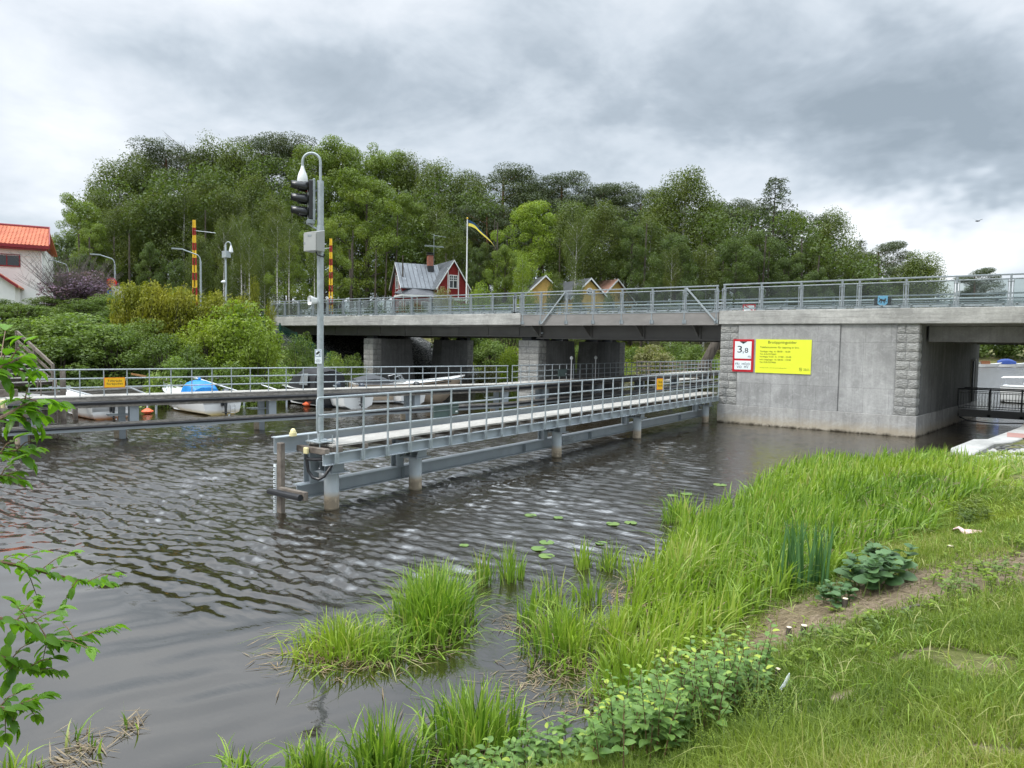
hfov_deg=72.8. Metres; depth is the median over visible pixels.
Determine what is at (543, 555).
lily pad
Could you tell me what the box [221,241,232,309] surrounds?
camera pole
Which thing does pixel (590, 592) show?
reed clump
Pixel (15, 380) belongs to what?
wooden stairs
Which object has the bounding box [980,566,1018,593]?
bank weed
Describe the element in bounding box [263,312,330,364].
shrub
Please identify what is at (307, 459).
power cable
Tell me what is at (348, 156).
broadleaf tree
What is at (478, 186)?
birch tree
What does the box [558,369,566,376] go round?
grey sign back
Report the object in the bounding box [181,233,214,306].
birch tree
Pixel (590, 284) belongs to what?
wooden house
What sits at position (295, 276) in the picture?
broadleaf tree
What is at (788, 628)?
cut stump
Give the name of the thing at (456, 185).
birch tree
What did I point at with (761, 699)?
wispy weed
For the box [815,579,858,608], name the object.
burdock plant
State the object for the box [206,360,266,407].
shrub
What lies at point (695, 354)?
shrub
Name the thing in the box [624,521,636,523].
lily pad
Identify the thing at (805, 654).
bank weed
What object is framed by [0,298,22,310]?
shrub
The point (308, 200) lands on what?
traffic signal
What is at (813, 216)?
pine tree
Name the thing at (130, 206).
birch tree
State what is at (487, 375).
shrub
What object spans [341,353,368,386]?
shrub
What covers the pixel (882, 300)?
municipal shield plate
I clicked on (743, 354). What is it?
clearance height sign
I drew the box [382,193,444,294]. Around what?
broadleaf tree
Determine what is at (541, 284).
wooden house
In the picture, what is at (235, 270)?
birch tree
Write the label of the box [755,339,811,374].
bridge opening hours sign
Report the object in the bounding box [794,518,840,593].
iris tuft
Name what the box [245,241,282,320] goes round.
birch tree
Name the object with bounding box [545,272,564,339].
shrub
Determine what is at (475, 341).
shrub
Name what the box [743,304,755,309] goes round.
no anchor sign
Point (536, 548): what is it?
lily pad
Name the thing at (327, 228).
broadleaf tree
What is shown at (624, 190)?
pine tree
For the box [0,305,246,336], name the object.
bank weeds
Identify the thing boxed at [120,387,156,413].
mooring boom
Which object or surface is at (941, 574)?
bank weed
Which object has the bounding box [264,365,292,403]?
shrub
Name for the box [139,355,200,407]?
shrub
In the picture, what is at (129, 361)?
shrub
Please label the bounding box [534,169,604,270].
pine tree
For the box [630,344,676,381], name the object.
shrub
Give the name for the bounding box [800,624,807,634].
cut stump
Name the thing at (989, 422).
hose
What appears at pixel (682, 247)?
broadleaf tree
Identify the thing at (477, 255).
broadleaf tree
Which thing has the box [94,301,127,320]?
shrub
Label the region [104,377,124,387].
no entry sign
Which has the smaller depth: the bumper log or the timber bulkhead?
the bumper log
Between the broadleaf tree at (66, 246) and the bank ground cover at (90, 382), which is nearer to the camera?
the bank ground cover at (90, 382)
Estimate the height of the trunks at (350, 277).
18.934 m
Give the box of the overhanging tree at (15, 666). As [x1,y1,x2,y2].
[0,324,130,747]
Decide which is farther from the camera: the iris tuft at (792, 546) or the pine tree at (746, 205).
the pine tree at (746, 205)
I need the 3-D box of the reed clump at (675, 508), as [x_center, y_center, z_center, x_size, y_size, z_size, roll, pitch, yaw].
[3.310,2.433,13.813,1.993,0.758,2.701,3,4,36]
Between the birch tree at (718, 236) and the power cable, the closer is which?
the power cable
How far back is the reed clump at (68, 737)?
5.94 m
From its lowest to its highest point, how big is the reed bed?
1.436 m
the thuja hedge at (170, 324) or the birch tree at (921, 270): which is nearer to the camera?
the thuja hedge at (170, 324)
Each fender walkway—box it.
[2,365,509,444]
[502,360,720,407]
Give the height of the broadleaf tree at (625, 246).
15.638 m
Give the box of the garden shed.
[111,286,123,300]
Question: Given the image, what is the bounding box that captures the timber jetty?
[636,361,712,382]
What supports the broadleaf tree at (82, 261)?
on the ground at (348, 346)
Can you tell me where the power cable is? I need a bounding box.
[304,454,332,480]
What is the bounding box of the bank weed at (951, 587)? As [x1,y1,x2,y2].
[938,572,978,594]
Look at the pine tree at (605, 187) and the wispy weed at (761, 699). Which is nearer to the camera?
the wispy weed at (761, 699)
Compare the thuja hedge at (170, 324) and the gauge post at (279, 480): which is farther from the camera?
the thuja hedge at (170, 324)
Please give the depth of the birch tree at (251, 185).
84.14 m
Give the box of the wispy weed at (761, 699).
[678,663,812,756]
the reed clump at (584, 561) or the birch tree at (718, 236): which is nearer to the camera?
the reed clump at (584, 561)
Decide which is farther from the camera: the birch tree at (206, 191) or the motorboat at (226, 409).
the birch tree at (206, 191)
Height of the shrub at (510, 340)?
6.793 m
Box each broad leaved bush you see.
[450,711,628,767]
[582,618,779,767]
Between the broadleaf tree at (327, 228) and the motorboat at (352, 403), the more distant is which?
the broadleaf tree at (327, 228)
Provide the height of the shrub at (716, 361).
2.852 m
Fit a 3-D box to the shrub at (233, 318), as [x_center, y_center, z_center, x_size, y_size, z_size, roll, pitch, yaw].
[-15.906,-2.379,41.105,4.634,5.375,4.442,-1,4,-26]
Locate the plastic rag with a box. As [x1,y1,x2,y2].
[953,526,980,533]
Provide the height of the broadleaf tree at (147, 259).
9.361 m
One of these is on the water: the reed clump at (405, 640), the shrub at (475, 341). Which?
the reed clump at (405, 640)
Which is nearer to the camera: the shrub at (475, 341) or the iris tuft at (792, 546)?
the iris tuft at (792, 546)
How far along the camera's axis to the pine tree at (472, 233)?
95.86 m
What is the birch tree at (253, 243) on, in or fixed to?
on the ground at (348, 346)
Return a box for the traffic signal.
[291,178,323,230]
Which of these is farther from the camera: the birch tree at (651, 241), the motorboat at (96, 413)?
the birch tree at (651, 241)
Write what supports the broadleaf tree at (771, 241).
on the ground at (348, 346)
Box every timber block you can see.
[296,445,329,454]
[309,444,342,452]
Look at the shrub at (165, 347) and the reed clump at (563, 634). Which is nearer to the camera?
the reed clump at (563, 634)
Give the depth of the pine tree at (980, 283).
191.71 m
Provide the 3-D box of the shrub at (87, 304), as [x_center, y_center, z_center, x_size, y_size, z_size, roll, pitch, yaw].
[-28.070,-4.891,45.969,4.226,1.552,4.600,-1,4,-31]
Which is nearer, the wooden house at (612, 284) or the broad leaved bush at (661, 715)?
the broad leaved bush at (661, 715)
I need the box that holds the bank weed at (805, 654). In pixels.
[762,646,824,671]
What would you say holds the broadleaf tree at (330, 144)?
on the ground at (348, 346)
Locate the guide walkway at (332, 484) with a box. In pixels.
[271,371,720,510]
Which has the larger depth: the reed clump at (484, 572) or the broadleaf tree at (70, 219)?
the broadleaf tree at (70, 219)
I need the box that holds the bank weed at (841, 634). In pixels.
[833,627,874,655]
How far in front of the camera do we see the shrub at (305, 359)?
42.89 m
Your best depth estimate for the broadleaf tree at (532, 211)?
85.49 m
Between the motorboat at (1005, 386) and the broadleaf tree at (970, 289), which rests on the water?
the motorboat at (1005, 386)
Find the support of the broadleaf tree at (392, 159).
on the ground at (348, 346)
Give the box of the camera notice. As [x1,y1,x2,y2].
[315,349,321,363]
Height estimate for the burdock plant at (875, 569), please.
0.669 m
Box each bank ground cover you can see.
[0,328,310,391]
[473,341,720,381]
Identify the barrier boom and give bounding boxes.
[192,220,213,307]
[325,239,332,313]
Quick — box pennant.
[468,220,495,247]
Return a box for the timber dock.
[0,393,77,426]
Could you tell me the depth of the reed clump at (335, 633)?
7.74 m
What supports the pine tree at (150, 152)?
on the ground at (348, 346)
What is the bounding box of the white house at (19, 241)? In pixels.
[0,223,56,305]
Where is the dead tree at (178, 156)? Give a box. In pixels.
[165,133,193,196]
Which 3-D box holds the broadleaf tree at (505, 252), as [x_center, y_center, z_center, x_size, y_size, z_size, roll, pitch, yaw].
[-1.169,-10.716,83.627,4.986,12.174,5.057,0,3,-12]
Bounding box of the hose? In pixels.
[959,416,1022,423]
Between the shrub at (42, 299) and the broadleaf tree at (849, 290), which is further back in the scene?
the broadleaf tree at (849, 290)
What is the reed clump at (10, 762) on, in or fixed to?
on the water
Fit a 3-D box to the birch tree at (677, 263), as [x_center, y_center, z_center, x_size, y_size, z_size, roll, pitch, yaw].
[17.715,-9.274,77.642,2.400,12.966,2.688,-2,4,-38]
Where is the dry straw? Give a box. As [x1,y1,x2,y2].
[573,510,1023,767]
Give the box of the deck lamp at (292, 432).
[289,428,296,435]
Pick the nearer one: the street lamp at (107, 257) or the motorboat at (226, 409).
the motorboat at (226, 409)
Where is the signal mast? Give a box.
[301,152,334,446]
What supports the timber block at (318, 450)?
on the guide walkway at (332, 484)
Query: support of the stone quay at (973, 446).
on the ground at (348, 346)
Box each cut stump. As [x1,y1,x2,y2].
[785,626,791,636]
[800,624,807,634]
[842,597,847,607]
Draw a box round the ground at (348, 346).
[0,312,1023,767]
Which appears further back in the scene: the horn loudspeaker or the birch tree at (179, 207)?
the birch tree at (179, 207)
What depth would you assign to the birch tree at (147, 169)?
92.84 m
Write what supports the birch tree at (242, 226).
on the ground at (348, 346)
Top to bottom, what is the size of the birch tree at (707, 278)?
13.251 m
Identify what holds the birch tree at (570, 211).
on the ground at (348, 346)
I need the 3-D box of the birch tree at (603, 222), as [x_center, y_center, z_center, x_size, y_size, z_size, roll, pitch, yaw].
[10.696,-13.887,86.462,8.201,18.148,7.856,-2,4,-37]
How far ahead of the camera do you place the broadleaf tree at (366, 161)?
105.39 m
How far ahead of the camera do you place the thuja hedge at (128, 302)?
40.09 m
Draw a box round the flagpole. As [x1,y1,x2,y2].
[465,217,467,307]
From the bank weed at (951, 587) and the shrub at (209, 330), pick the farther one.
the shrub at (209, 330)
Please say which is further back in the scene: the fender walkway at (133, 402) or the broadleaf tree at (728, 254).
the broadleaf tree at (728, 254)
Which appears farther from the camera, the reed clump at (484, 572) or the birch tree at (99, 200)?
the birch tree at (99, 200)
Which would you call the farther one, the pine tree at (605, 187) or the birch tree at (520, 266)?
the pine tree at (605, 187)
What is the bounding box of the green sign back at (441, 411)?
[433,401,458,417]
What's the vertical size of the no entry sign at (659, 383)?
0.440 m
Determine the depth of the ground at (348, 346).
8.00 m
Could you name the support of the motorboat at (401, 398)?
on the water
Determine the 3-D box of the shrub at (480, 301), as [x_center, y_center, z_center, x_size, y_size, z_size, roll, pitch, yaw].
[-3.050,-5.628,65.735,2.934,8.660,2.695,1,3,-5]
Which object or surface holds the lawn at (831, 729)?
on the ground at (348, 346)
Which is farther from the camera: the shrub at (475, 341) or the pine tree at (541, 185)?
the pine tree at (541, 185)
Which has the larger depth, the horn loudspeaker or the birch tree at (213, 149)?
the birch tree at (213, 149)
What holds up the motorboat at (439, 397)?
on the water
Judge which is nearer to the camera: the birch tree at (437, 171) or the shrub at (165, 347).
the shrub at (165, 347)
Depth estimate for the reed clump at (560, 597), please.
9.41 m
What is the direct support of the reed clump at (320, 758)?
on the water
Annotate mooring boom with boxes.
[49,386,91,394]
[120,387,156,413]
[193,377,244,407]
[261,384,287,407]
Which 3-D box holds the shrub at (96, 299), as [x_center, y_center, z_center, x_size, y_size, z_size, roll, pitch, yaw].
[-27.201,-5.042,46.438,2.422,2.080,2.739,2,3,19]
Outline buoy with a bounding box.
[141,406,153,413]
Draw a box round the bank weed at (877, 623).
[861,607,924,633]
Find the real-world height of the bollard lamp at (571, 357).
1.350 m
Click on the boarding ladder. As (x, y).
(56, 412)
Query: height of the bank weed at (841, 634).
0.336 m
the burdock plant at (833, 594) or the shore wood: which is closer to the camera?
the burdock plant at (833, 594)
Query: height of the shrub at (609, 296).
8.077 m
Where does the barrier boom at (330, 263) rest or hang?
on the ground at (348, 346)
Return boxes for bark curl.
[779,673,789,689]
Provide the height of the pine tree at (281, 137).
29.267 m
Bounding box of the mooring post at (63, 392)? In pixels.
[60,371,66,424]
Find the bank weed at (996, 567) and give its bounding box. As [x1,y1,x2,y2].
[978,555,1023,575]
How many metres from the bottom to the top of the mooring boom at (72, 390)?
1.625 m
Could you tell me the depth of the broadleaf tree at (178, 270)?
69.56 m
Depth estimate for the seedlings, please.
7.77 m
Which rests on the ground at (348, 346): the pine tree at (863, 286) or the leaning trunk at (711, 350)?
the pine tree at (863, 286)
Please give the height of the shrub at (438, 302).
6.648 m
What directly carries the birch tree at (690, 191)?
on the ground at (348, 346)
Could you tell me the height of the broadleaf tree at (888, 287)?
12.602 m
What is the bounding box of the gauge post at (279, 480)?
[273,442,284,512]
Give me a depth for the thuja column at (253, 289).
44.66 m
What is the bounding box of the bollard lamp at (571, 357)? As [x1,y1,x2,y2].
[570,356,572,379]
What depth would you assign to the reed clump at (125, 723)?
6.28 m
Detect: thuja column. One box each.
[247,274,260,351]
[263,300,277,374]
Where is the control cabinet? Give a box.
[304,230,324,257]
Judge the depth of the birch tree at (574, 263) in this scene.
72.83 m
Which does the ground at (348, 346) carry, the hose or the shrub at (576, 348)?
the shrub at (576, 348)
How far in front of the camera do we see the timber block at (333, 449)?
14.21 m
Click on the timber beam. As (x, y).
(140, 375)
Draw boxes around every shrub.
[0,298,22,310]
[0,304,61,322]
[0,316,90,346]
[14,336,107,382]
[22,296,68,310]
[26,311,139,365]
[34,270,119,308]
[52,298,112,318]
[78,323,150,380]
[87,293,121,318]
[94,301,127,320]
[106,317,176,373]
[132,333,186,389]
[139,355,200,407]
[167,315,250,380]
[168,343,213,384]
[204,298,284,378]
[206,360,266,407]
[232,327,284,402]
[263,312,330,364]
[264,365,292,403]
[281,332,316,377]
[324,351,346,385]
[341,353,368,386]
[430,286,455,343]
[431,299,485,359]
[468,280,494,363]
[473,340,516,376]
[473,365,500,383]
[481,301,521,366]
[497,346,518,382]
[517,288,538,341]
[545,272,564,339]
[568,275,585,363]
[575,345,578,368]
[601,293,621,341]
[625,346,644,361]
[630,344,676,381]
[653,341,699,371]
[677,344,717,377]
[695,356,719,387]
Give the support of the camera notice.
attached to the signal mast
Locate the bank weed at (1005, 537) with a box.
[999,532,1023,551]
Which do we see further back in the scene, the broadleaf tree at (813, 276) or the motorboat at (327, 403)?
the broadleaf tree at (813, 276)
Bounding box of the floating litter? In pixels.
[37,575,632,767]
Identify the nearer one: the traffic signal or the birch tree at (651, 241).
the traffic signal
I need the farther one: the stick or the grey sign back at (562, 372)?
the grey sign back at (562, 372)
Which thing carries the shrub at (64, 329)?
on the ground at (348, 346)
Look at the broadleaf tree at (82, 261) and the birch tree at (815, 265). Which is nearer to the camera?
the broadleaf tree at (82, 261)
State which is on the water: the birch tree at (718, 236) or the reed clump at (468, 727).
the reed clump at (468, 727)
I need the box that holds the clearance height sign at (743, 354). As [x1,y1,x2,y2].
[732,339,753,371]
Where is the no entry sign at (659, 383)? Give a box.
[657,378,662,389]
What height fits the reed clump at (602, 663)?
0.596 m
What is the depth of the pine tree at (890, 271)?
84.79 m
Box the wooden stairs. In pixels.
[0,330,53,390]
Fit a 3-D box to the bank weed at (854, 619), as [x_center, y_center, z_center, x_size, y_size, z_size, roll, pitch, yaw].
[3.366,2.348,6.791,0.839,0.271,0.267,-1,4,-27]
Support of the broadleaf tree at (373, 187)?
on the ground at (348, 346)
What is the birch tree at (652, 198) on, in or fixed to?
on the ground at (348, 346)
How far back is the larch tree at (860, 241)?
99.22 m
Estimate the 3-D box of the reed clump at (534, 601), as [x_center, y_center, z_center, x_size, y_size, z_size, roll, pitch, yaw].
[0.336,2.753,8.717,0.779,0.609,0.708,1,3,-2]
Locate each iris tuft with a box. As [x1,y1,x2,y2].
[766,516,811,588]
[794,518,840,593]
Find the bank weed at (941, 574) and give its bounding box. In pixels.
[930,565,979,585]
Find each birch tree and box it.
[69,147,170,305]
[73,186,131,292]
[83,206,141,298]
[101,190,169,290]
[106,152,165,273]
[116,185,202,295]
[143,179,223,298]
[168,172,229,292]
[172,128,242,262]
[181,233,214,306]
[192,138,276,295]
[202,183,264,304]
[210,214,235,304]
[215,173,285,320]
[215,265,237,307]
[222,216,265,308]
[227,212,254,307]
[237,228,259,299]
[242,190,305,309]
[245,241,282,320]
[265,208,288,316]
[278,216,300,316]
[303,229,324,313]
[387,149,450,263]
[398,156,480,261]
[413,205,465,273]
[430,169,489,292]
[433,217,474,292]
[447,168,506,300]
[507,251,534,306]
[543,198,609,340]
[562,209,591,339]
[566,198,630,282]
[616,211,676,343]
[627,183,696,306]
[637,165,729,306]
[660,245,682,352]
[686,196,741,342]
[689,243,728,352]
[789,226,843,308]
[799,205,876,308]
[886,249,954,307]
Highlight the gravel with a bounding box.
[976,448,1023,462]
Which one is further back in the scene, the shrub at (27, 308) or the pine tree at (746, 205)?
the pine tree at (746, 205)
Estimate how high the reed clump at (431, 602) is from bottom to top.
0.804 m
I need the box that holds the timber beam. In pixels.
[131,373,164,380]
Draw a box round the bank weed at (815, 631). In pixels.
[782,623,840,648]
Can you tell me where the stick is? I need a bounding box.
[897,604,928,610]
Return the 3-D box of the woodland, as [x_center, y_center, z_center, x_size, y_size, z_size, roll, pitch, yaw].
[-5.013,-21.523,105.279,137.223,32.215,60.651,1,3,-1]
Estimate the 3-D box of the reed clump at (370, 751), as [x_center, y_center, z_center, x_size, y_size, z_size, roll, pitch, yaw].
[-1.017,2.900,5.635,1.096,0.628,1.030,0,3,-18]
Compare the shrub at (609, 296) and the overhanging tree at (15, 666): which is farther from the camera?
the shrub at (609, 296)
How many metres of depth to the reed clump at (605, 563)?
10.91 m
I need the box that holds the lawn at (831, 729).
[477,480,1023,767]
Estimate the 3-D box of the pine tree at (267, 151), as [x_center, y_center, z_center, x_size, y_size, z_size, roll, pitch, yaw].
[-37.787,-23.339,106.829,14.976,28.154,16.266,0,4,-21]
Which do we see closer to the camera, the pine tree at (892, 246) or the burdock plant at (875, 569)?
the burdock plant at (875, 569)
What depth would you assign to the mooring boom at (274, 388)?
36.75 m
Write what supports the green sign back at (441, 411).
attached to the guide walkway at (332, 484)
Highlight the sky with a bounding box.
[0,0,1023,316]
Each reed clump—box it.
[0,742,50,767]
[44,709,131,767]
[114,708,149,738]
[188,733,297,767]
[239,607,457,699]
[259,726,357,767]
[279,615,480,681]
[321,696,447,767]
[351,557,526,698]
[398,669,569,767]
[468,544,501,585]
[490,541,527,584]
[490,592,625,703]
[510,576,558,625]
[519,561,578,608]
[544,628,691,730]
[563,565,610,606]
[568,538,600,569]
[584,598,649,671]
[588,541,626,571]
[612,548,660,590]
[647,486,727,531]
[655,516,694,550]
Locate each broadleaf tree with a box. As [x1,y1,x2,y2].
[51,192,110,295]
[53,232,80,284]
[59,253,105,296]
[63,223,123,303]
[134,242,170,298]
[164,258,186,300]
[262,239,308,316]
[276,134,368,310]
[290,143,387,315]
[299,218,352,313]
[315,142,406,299]
[315,167,415,315]
[348,149,441,299]
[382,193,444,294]
[465,242,495,307]
[482,244,521,340]
[484,199,567,306]
[602,219,658,346]
[638,232,706,351]
[703,236,764,311]
[721,229,792,309]
[763,252,812,309]
[793,266,834,306]
[827,277,857,308]
[869,276,904,305]
[954,283,995,306]
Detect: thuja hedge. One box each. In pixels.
[107,280,168,359]
[129,279,196,355]
[167,290,227,366]
[197,290,252,354]
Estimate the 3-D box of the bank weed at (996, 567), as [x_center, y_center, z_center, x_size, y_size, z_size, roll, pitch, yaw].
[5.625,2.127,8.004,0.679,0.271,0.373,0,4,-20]
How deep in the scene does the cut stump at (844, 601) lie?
7.72 m
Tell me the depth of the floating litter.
7.30 m
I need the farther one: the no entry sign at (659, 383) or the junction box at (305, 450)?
the no entry sign at (659, 383)
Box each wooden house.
[511,275,556,313]
[556,277,607,313]
[597,279,636,310]
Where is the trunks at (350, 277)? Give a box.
[78,208,819,349]
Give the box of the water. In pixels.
[0,367,1023,767]
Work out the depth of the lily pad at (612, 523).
13.65 m
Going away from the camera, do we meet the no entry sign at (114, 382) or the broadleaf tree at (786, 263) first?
the no entry sign at (114, 382)
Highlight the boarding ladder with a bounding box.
[36,380,57,437]
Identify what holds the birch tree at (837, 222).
on the ground at (348, 346)
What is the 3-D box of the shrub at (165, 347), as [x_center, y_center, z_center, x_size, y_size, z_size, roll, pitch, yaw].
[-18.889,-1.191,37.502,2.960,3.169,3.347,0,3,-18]
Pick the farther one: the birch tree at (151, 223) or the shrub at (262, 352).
the birch tree at (151, 223)
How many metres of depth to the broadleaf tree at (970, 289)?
196.16 m
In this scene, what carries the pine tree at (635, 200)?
on the ground at (348, 346)
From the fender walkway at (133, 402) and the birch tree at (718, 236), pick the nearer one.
the fender walkway at (133, 402)
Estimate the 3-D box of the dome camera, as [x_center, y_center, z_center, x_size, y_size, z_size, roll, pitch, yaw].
[-4.226,-4.185,14.024,0.210,0.420,0.207,3,4,36]
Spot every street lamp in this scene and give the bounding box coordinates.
[90,253,115,278]
[171,248,201,305]
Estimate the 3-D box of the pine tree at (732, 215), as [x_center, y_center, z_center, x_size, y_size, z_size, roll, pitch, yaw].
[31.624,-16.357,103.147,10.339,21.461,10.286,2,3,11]
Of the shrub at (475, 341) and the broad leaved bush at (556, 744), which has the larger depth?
the shrub at (475, 341)
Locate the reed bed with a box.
[587,444,1023,694]
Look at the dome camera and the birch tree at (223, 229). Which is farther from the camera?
the birch tree at (223, 229)
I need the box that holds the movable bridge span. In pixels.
[521,285,784,341]
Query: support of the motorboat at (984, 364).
on the water
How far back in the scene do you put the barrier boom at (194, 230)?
48.71 m
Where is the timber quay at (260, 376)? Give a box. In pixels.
[162,373,363,387]
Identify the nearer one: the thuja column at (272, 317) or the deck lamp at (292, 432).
the deck lamp at (292, 432)
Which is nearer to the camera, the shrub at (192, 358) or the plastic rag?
the plastic rag
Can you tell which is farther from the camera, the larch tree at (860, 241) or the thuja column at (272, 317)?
the larch tree at (860, 241)
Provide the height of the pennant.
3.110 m
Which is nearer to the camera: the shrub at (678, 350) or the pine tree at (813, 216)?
the shrub at (678, 350)
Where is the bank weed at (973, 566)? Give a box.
[948,555,996,575]
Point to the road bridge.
(905, 370)
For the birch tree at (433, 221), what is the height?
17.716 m
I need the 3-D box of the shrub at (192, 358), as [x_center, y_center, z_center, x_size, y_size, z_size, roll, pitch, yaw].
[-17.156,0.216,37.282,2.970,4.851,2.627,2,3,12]
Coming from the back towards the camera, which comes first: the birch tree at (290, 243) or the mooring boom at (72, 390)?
the birch tree at (290, 243)
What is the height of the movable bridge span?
2.560 m
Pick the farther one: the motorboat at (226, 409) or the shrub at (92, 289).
the shrub at (92, 289)
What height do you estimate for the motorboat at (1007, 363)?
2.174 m
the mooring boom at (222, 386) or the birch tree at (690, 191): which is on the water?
the mooring boom at (222, 386)
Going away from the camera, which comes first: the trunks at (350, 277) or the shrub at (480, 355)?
the shrub at (480, 355)
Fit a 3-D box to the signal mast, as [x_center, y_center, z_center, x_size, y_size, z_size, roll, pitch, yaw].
[-3.957,-1.683,14.182,0.538,5.996,0.436,3,4,36]
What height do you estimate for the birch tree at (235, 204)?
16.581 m
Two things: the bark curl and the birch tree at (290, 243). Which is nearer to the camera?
the bark curl
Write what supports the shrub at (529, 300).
on the ground at (348, 346)
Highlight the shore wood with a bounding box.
[979,345,1023,359]
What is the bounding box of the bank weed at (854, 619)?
[830,608,887,637]
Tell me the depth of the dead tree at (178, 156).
97.52 m
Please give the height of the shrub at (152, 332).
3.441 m
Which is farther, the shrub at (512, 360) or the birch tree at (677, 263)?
the birch tree at (677, 263)
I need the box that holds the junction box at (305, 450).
[303,447,308,453]
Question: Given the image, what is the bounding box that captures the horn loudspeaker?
[308,296,317,304]
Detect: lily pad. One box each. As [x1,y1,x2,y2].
[531,546,546,550]
[539,540,553,543]
[539,553,554,557]
[606,522,618,525]
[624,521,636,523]
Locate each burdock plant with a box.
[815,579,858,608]
[833,540,918,597]
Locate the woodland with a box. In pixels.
[53,153,902,321]
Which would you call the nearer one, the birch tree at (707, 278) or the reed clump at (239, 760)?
the reed clump at (239, 760)
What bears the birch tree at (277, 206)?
on the ground at (348, 346)
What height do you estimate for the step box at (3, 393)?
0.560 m
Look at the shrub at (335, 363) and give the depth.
42.46 m
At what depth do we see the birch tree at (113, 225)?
76.81 m
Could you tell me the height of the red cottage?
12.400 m
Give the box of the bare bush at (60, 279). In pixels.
[10,248,123,312]
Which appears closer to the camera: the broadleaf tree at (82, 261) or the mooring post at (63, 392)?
the mooring post at (63, 392)
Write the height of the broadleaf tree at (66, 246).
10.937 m
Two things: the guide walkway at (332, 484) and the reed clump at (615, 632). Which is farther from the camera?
the guide walkway at (332, 484)
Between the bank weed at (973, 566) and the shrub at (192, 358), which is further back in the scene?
the shrub at (192, 358)
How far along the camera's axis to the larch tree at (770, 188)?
88.55 m
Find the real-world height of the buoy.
0.780 m
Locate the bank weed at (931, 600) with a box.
[908,589,974,618]
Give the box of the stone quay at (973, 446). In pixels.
[951,423,1023,457]
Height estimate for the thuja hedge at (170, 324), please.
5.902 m
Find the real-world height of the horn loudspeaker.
0.190 m
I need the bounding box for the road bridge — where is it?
[270,273,1023,437]
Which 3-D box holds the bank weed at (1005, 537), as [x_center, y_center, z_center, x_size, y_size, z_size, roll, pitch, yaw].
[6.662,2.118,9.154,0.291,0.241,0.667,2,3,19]
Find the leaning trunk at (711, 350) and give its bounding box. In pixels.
[687,342,720,388]
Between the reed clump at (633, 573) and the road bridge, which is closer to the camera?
the reed clump at (633, 573)
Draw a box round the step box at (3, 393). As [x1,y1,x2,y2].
[0,381,17,396]
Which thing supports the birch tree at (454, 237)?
on the ground at (348, 346)
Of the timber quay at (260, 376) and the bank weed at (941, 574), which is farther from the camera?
the timber quay at (260, 376)
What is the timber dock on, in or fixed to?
in the water
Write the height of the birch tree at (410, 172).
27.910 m
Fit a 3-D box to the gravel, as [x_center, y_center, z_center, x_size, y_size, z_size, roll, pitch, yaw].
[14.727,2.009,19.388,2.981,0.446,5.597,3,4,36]
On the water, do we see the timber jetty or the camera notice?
the timber jetty
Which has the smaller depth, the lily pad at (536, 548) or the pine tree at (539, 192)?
the lily pad at (536, 548)
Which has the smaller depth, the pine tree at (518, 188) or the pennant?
the pennant
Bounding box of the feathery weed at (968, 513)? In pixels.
[947,493,995,523]
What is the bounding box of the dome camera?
[297,166,307,181]
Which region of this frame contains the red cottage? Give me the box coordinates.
[389,235,470,312]
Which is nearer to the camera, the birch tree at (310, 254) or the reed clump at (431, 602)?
the reed clump at (431, 602)
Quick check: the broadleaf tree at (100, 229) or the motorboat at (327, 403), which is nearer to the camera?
the motorboat at (327, 403)
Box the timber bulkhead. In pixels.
[0,387,147,413]
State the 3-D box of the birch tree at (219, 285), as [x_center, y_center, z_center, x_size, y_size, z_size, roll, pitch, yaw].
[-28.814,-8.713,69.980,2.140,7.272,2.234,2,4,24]
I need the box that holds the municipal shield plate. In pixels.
[874,296,891,305]
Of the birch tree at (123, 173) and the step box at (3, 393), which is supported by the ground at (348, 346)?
the birch tree at (123, 173)
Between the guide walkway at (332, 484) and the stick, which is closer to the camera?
the stick
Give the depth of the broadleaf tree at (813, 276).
76.20 m
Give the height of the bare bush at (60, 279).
4.385 m
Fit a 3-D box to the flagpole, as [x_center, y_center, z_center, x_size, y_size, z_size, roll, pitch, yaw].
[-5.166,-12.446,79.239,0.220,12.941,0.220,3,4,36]
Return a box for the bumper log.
[267,487,307,500]
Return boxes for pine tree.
[113,135,217,277]
[155,147,223,210]
[227,135,316,314]
[253,131,331,289]
[451,161,547,287]
[453,203,520,292]
[500,188,555,286]
[507,173,582,276]
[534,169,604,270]
[563,182,634,274]
[577,181,642,279]
[607,189,677,309]
[707,199,757,293]
[715,197,785,285]
[762,210,835,294]
[824,265,880,308]
[847,240,913,308]
[873,262,938,307]
[951,267,1007,306]
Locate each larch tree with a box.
[710,177,819,342]
[851,240,871,282]
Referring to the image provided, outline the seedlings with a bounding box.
[739,509,1020,707]
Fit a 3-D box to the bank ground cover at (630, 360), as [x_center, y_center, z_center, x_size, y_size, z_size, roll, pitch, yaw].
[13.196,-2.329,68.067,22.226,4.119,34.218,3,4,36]
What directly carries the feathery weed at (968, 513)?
on the ground at (348, 346)
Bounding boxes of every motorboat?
[66,390,127,419]
[162,377,240,415]
[277,368,344,407]
[330,382,372,408]
[349,374,464,402]
[393,381,424,403]
[978,361,1000,367]
[997,359,1023,367]
[1000,376,1023,403]

